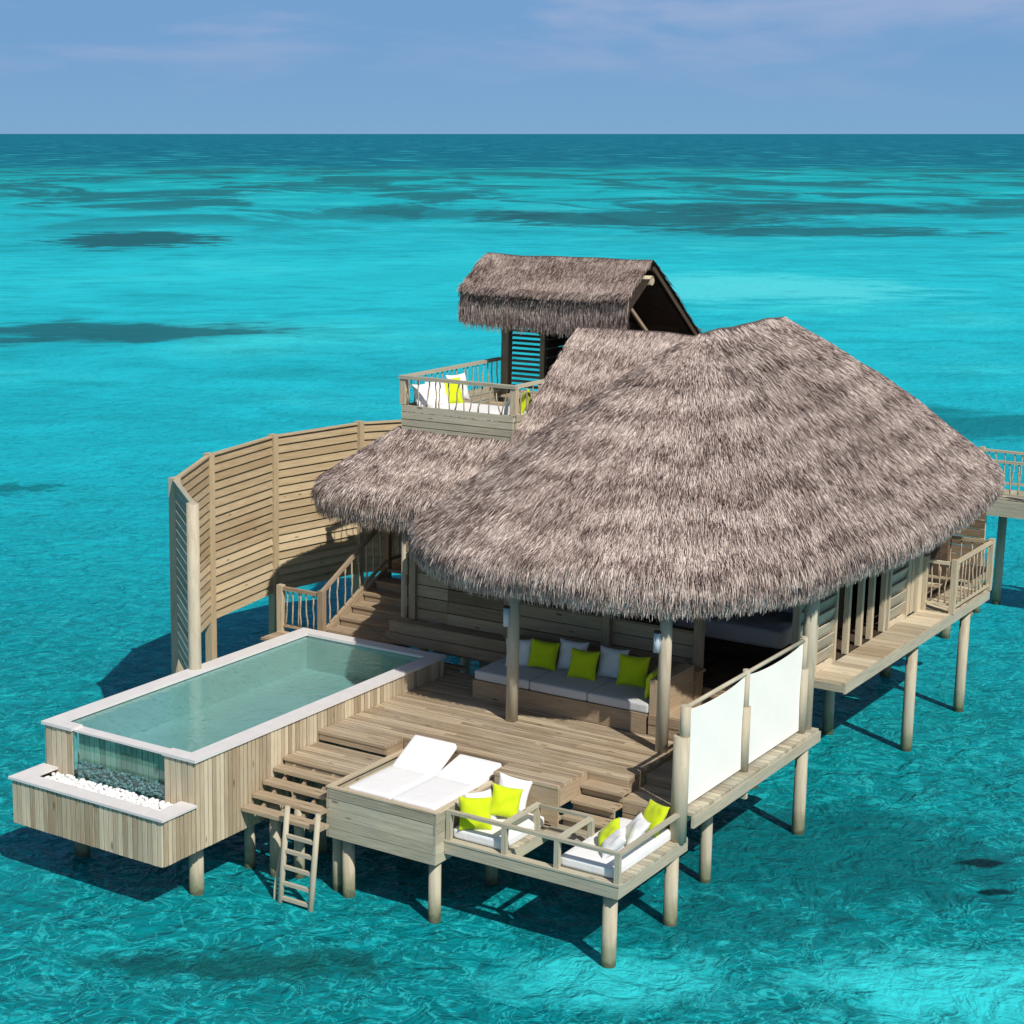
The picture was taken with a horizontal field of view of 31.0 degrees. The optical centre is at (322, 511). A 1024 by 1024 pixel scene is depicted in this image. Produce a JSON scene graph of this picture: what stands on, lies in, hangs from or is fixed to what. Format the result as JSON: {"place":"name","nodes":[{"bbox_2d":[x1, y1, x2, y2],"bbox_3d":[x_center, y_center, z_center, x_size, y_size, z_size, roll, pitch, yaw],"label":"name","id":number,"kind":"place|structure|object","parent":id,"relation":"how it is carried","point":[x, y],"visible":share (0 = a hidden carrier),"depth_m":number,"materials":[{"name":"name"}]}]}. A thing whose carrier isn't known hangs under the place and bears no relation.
{"place":"outdoors","nodes":[
{"label":"outdoors","id":0,"kind":"place"},
{"bbox_2d":[0,134,1023,1023],"bbox_3d":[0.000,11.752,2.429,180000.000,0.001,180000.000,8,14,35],"label":"sea","id":1,"kind":"structure","parent":0,"point":[172,304],"depth_m":62.15,"materials":[{"name":"liquid"}]},
{"bbox_2d":[8,628,446,895],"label":"plunge pool","id":2,"kind":"structure","parent":1,"relation":"in","point":[211,744],"depth_m":30.55,"materials":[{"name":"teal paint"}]},
{"bbox_2d":[44,772,172,809],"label":"pebbles","id":3,"kind":"object","parent":2,"relation":"in","point":[122,794],"visible":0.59,"depth_m":29.44,"materials":[{"name":"white stone"}]},
{"bbox_2d":[77,760,164,800],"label":"rocks","id":4,"kind":"object","parent":2,"relation":"in","point":[97,772],"visible":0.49,"depth_m":29.66,"materials":[{"name":"stone"}]},
{"bbox_2d":[273,805,320,911],"bbox_3d":[-0.406,5.625,28.977,0.913,1.957,0.308,8,14,35],"label":"swim ladder","id":5,"kind":"object","parent":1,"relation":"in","point":[282,867],"visible":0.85,"depth_m":28.89,"materials":[{"name":"beige wood"}]},
{"bbox_2d":[168,420,440,673],"bbox_3d":[0.041,1.893,39.348,3.620,6.760,12.790,8,14,35],"label":"privacy fence","id":6,"kind":"object","parent":1,"relation":"in","point":[248,525],"visible":0.56,"depth_m":39.61,"materials":[{"name":"beige wood"}]},
{"bbox_2d":[326,735,501,923],"bbox_3d":[1.541,5.612,29.573,2.080,3.436,2.200,8,14,35],"label":"daybed","id":7,"kind":"object","parent":1,"relation":"in","point":[399,802],"visible":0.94,"depth_m":28.84,"materials":[{"name":"beige wood"}]},
{"bbox_2d":[242,631,820,891],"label":"sun deck","id":8,"kind":"structure","parent":1,"relation":"in","point":[559,761],"depth_m":30.13,"materials":[{"name":"brown wood"}]},
{"bbox_2d":[472,635,705,739],"bbox_3d":[4.767,2.994,32.238,4.070,0.956,1.560,8,14,35],"label":"deck sofa","id":9,"kind":"object","parent":8,"relation":"on","point":[686,684],"visible":0.51,"depth_m":31.53,"materials":[{"name":"beige wood"}]},
{"bbox_2d":[475,657,556,688],"bbox_3d":[3.514,2.889,32.940,1.118,0.189,1.160,8,14,35],"label":"seat cushion","id":10,"kind":"object","parent":9,"relation":"on","point":[495,672],"visible":0.6,"depth_m":32.66,"materials":[{"name":"grey fabric"}]},
{"bbox_2d":[505,638,531,665],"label":"pillow","id":11,"kind":"object","parent":10,"relation":"on","point":[524,650],"visible":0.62,"depth_m":32.94,"materials":[{"name":"white fabric"}]},
{"bbox_2d":[530,669,614,700],"bbox_3d":[4.429,3.025,32.282,1.128,0.189,1.160,8,14,35],"label":"seat cushion","id":12,"kind":"object","parent":9,"relation":"on","point":[558,682],"visible":0.88,"depth_m":31.98,"materials":[{"name":"grey fabric"}]},
{"bbox_2d":[527,638,559,670],"bbox_3d":[3.968,2.560,32.823,0.520,0.520,0.198,9,-6,15],"label":"pillow","id":13,"kind":"object","parent":12,"relation":"on","point":[543,654],"visible":1,"depth_m":32.75,"materials":[{"name":"green fabric"}]},
{"bbox_2d":[556,638,588,669],"bbox_3d":[4.479,2.573,32.760,0.560,0.560,0.221,7,-2,32],"label":"pillow","id":14,"kind":"object","parent":12,"relation":"on","point":[566,647],"visible":0.63,"depth_m":32.73,"materials":[{"name":"white fabric"}]},
{"bbox_2d":[567,648,599,680],"bbox_3d":[4.604,2.690,32.285,0.540,0.540,0.208,7,-9,30],"label":"pillow","id":15,"kind":"object","parent":12,"relation":"on","point":[583,664],"visible":1,"depth_m":32.20,"materials":[{"name":"green fabric"}]},
{"bbox_2d":[596,645,629,678],"bbox_3d":[5.124,2.669,32.296,0.560,0.560,0.209,8,-2,33],"label":"pillow","id":16,"kind":"object","parent":12,"relation":"on","point":[609,662],"visible":0.86,"depth_m":32.25,"materials":[{"name":"white fabric"}]},
{"bbox_2d":[587,679,649,712],"bbox_3d":[5.356,3.162,31.617,1.148,0.189,1.160,8,14,35],"label":"seat cushion","id":17,"kind":"object","parent":9,"relation":"on","point":[612,693],"visible":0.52,"depth_m":31.32,"materials":[{"name":"grey fabric"}]},
{"bbox_2d":[616,653,650,687],"bbox_3d":[5.409,2.767,31.850,0.560,0.560,0.213,6,-7,26],"label":"pillow","id":18,"kind":"object","parent":17,"relation":"on","point":[633,670],"visible":0.98,"depth_m":31.77,"materials":[{"name":"green fabric"}]},
{"bbox_2d":[644,668,657,699],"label":"pillow","id":19,"kind":"object","parent":17,"relation":"on","point":[653,674],"visible":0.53,"depth_m":31.04,"materials":[{"name":"green fabric"}]},
{"bbox_2d":[399,252,703,674],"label":"lookout tower","id":20,"kind":"structure","parent":1,"relation":"in","point":[554,302],"depth_m":38.70,"materials":[{"name":"brown wicker"}]},
{"bbox_2d":[412,402,504,426],"bbox_3d":[2.930,-2.018,37.718,1.750,0.280,1.500,8,14,35],"label":"balcony mattress","id":21,"kind":"object","parent":20,"relation":"on","point":[483,408],"visible":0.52,"depth_m":37.56,"materials":[{"name":"white fabric"}]},
{"bbox_2d":[412,383,434,406],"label":"pillow","id":22,"kind":"object","parent":21,"relation":"on","point":[423,390],"visible":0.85,"depth_m":37.59,"materials":[{"name":"white fabric"}]},
{"bbox_2d":[425,382,448,405],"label":"pillow","id":23,"kind":"object","parent":21,"relation":"on","point":[443,398],"visible":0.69,"depth_m":37.99,"materials":[{"name":"white fabric"}]},
{"bbox_2d":[444,377,462,403],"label":"pillow","id":24,"kind":"object","parent":21,"relation":"on","point":[453,388],"visible":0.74,"depth_m":38.27,"materials":[{"name":"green fabric"}]},
{"bbox_2d":[446,373,469,399],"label":"pillow","id":25,"kind":"object","parent":21,"relation":"on","point":[462,376],"visible":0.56,"depth_m":38.73,"materials":[{"name":"white fabric"}]},
{"bbox_2d":[495,410,528,429],"bbox_3d":[3.949,-1.854,36.926,0.500,0.280,1.200,8,14,35],"label":"balcony cushion","id":26,"kind":"object","parent":20,"relation":"on","point":[514,416],"visible":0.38,"depth_m":36.59,"materials":[{"name":"white fabric"}]},
{"bbox_2d":[504,397,509,414],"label":"pillow","id":27,"kind":"object","parent":26,"relation":"on","point":[507,409],"visible":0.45,"depth_m":36.46,"materials":[{"name":"white fabric"}]},
{"bbox_2d":[519,389,530,413],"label":"pillow","id":28,"kind":"object","parent":26,"relation":"on","point":[523,399],"visible":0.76,"depth_m":36.81,"materials":[{"name":"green fabric"}]},
{"bbox_2d":[501,390,536,409],"bbox_3d":[4.477,-2.260,38.536,1.146,0.422,0.886,8,14,35],"label":"corner table","id":29,"kind":"object","parent":20,"relation":"on","point":[523,391],"visible":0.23,"depth_m":38.45,"materials":[{"name":"beige wood"}]},
{"bbox_2d":[444,802,687,968],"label":"lounge platform","id":30,"kind":"structure","parent":1,"relation":"in","point":[612,892],"depth_m":27.44,"materials":[{"name":"beige wood"}]},
{"bbox_2d":[453,813,543,849],"bbox_3d":[2.744,4.892,28.422,0.920,0.194,1.280,8,14,35],"label":"bench mattress","id":31,"kind":"object","parent":30,"relation":"on","point":[490,838],"visible":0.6,"depth_m":28.01,"materials":[{"name":"white fabric"}]},
{"bbox_2d":[458,796,491,830],"bbox_3d":[2.349,4.630,28.094,0.520,0.520,0.206,0,-8,1],"label":"pillow","id":32,"kind":"object","parent":31,"relation":"on","point":[480,807],"visible":0.92,"depth_m":28.03,"materials":[{"name":"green fabric"}]},
{"bbox_2d":[464,788,496,819],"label":"pillow","id":33,"kind":"object","parent":31,"relation":"on","point":[485,793],"visible":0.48,"depth_m":28.40,"materials":[{"name":"white fabric"}]},
{"bbox_2d":[491,783,522,817],"bbox_3d":[2.849,4.508,28.454,0.500,0.500,0.210,13,-11,-11],"label":"pillow","id":34,"kind":"object","parent":31,"relation":"on","point":[505,801],"visible":0.93,"depth_m":28.39,"materials":[{"name":"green fabric"}]},
{"bbox_2d":[498,772,531,811],"bbox_3d":[2.985,4.424,28.765,0.540,0.540,0.188,15,0,11],"label":"pillow","id":35,"kind":"object","parent":31,"relation":"on","point":[511,782],"visible":0.59,"depth_m":28.70,"materials":[{"name":"white fabric"}]},
{"bbox_2d":[561,818,670,878],"bbox_3d":[4.451,5.058,27.622,0.920,0.194,1.950,8,14,35],"label":"bench mattress","id":36,"kind":"object","parent":30,"relation":"on","point":[585,860],"visible":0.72,"depth_m":27.09,"materials":[{"name":"white fabric"}]},
{"bbox_2d":[598,817,619,846],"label":"pillow","id":37,"kind":"object","parent":36,"relation":"on","point":[609,829],"visible":0.69,"depth_m":27.36,"materials":[{"name":"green fabric"}]},
{"bbox_2d":[602,826,625,858],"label":"pillow","id":38,"kind":"object","parent":36,"relation":"on","point":[616,840],"visible":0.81,"depth_m":26.95,"materials":[{"name":"white fabric"}]},
{"bbox_2d":[625,813,650,844],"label":"pillow","id":39,"kind":"object","parent":36,"relation":"on","point":[638,825],"visible":0.76,"depth_m":27.33,"materials":[{"name":"white fabric"}]},
{"bbox_2d":[643,799,669,836],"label":"pillow","id":40,"kind":"object","parent":36,"relation":"on","point":[654,814],"visible":0.66,"depth_m":27.84,"materials":[{"name":"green fabric"}]},
{"bbox_2d":[276,316,1005,788],"bbox_3d":[8.748,0.854,37.389,12.315,9.590,17.913,19,22,57],"label":"overwater villa","id":41,"kind":"object","parent":1,"relation":"in","point":[632,490],"visible":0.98,"depth_m":32.94,"materials":[{"name":"brown wicker"}]},
{"bbox_2d":[503,605,509,626],"bbox_3d":[3.146,1.777,31.240,0.116,0.350,0.116,8,14,35],"label":"wall lamp","id":42,"kind":"object","parent":41,"relation":"attached to","point":[506,615],"visible":1,"depth_m":31.20,"materials":[{"name":"white glass"}]},
{"bbox_2d":[653,630,660,652],"bbox_3d":[5.426,2.103,29.664,0.116,0.350,0.116,8,14,35],"label":"wall lamp","id":43,"kind":"object","parent":41,"relation":"attached to","point":[657,640],"visible":1,"depth_m":29.62,"materials":[{"name":"glass"}]},
{"bbox_2d":[673,596,830,662],"bbox_3d":[8.130,1.783,34.832,2.400,1.395,2.150,8,14,35],"label":"bed","id":44,"kind":"object","parent":41,"relation":"on","point":[767,634],"visible":0.36,"depth_m":33.96,"materials":[{"name":"white fabric"}]},
{"bbox_2d":[800,584,844,639],"bbox_3d":[9.603,1.252,34.917,0.050,2.390,2.700,8,14,35],"label":"door leaf","id":45,"kind":"structure","parent":41,"relation":"in","point":[842,590],"depth_m":35.73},
{"bbox_2d":[971,446,1023,612],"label":"jetty","id":46,"kind":"object","parent":1,"relation":"in","point":[1010,503],"visible":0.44,"depth_m":47.05,"materials":[{"name":"beige wood"}]},
{"bbox_2d":[0,0,1023,133],"label":"sky","id":47,"kind":"structure","parent":0,"point":[67,66],"materials":[{"name":"blue"}]},
{"bbox_2d":[670,636,808,843],"bbox_3d":[6.852,3.597,29.748,0.260,2.190,4.975,8,14,35],"label":"canvas screen","id":48,"kind":"object","parent":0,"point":[743,723],"visible":1,"depth_m":29.38,"materials":[{"name":"white fabric"}]},
{"bbox_2d":[774,603,792,611],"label":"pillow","id":49,"kind":"object","parent":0,"point":[786,609],"visible":0.08,"depth_m":34.78,"materials":[{"name":"white fabric"}]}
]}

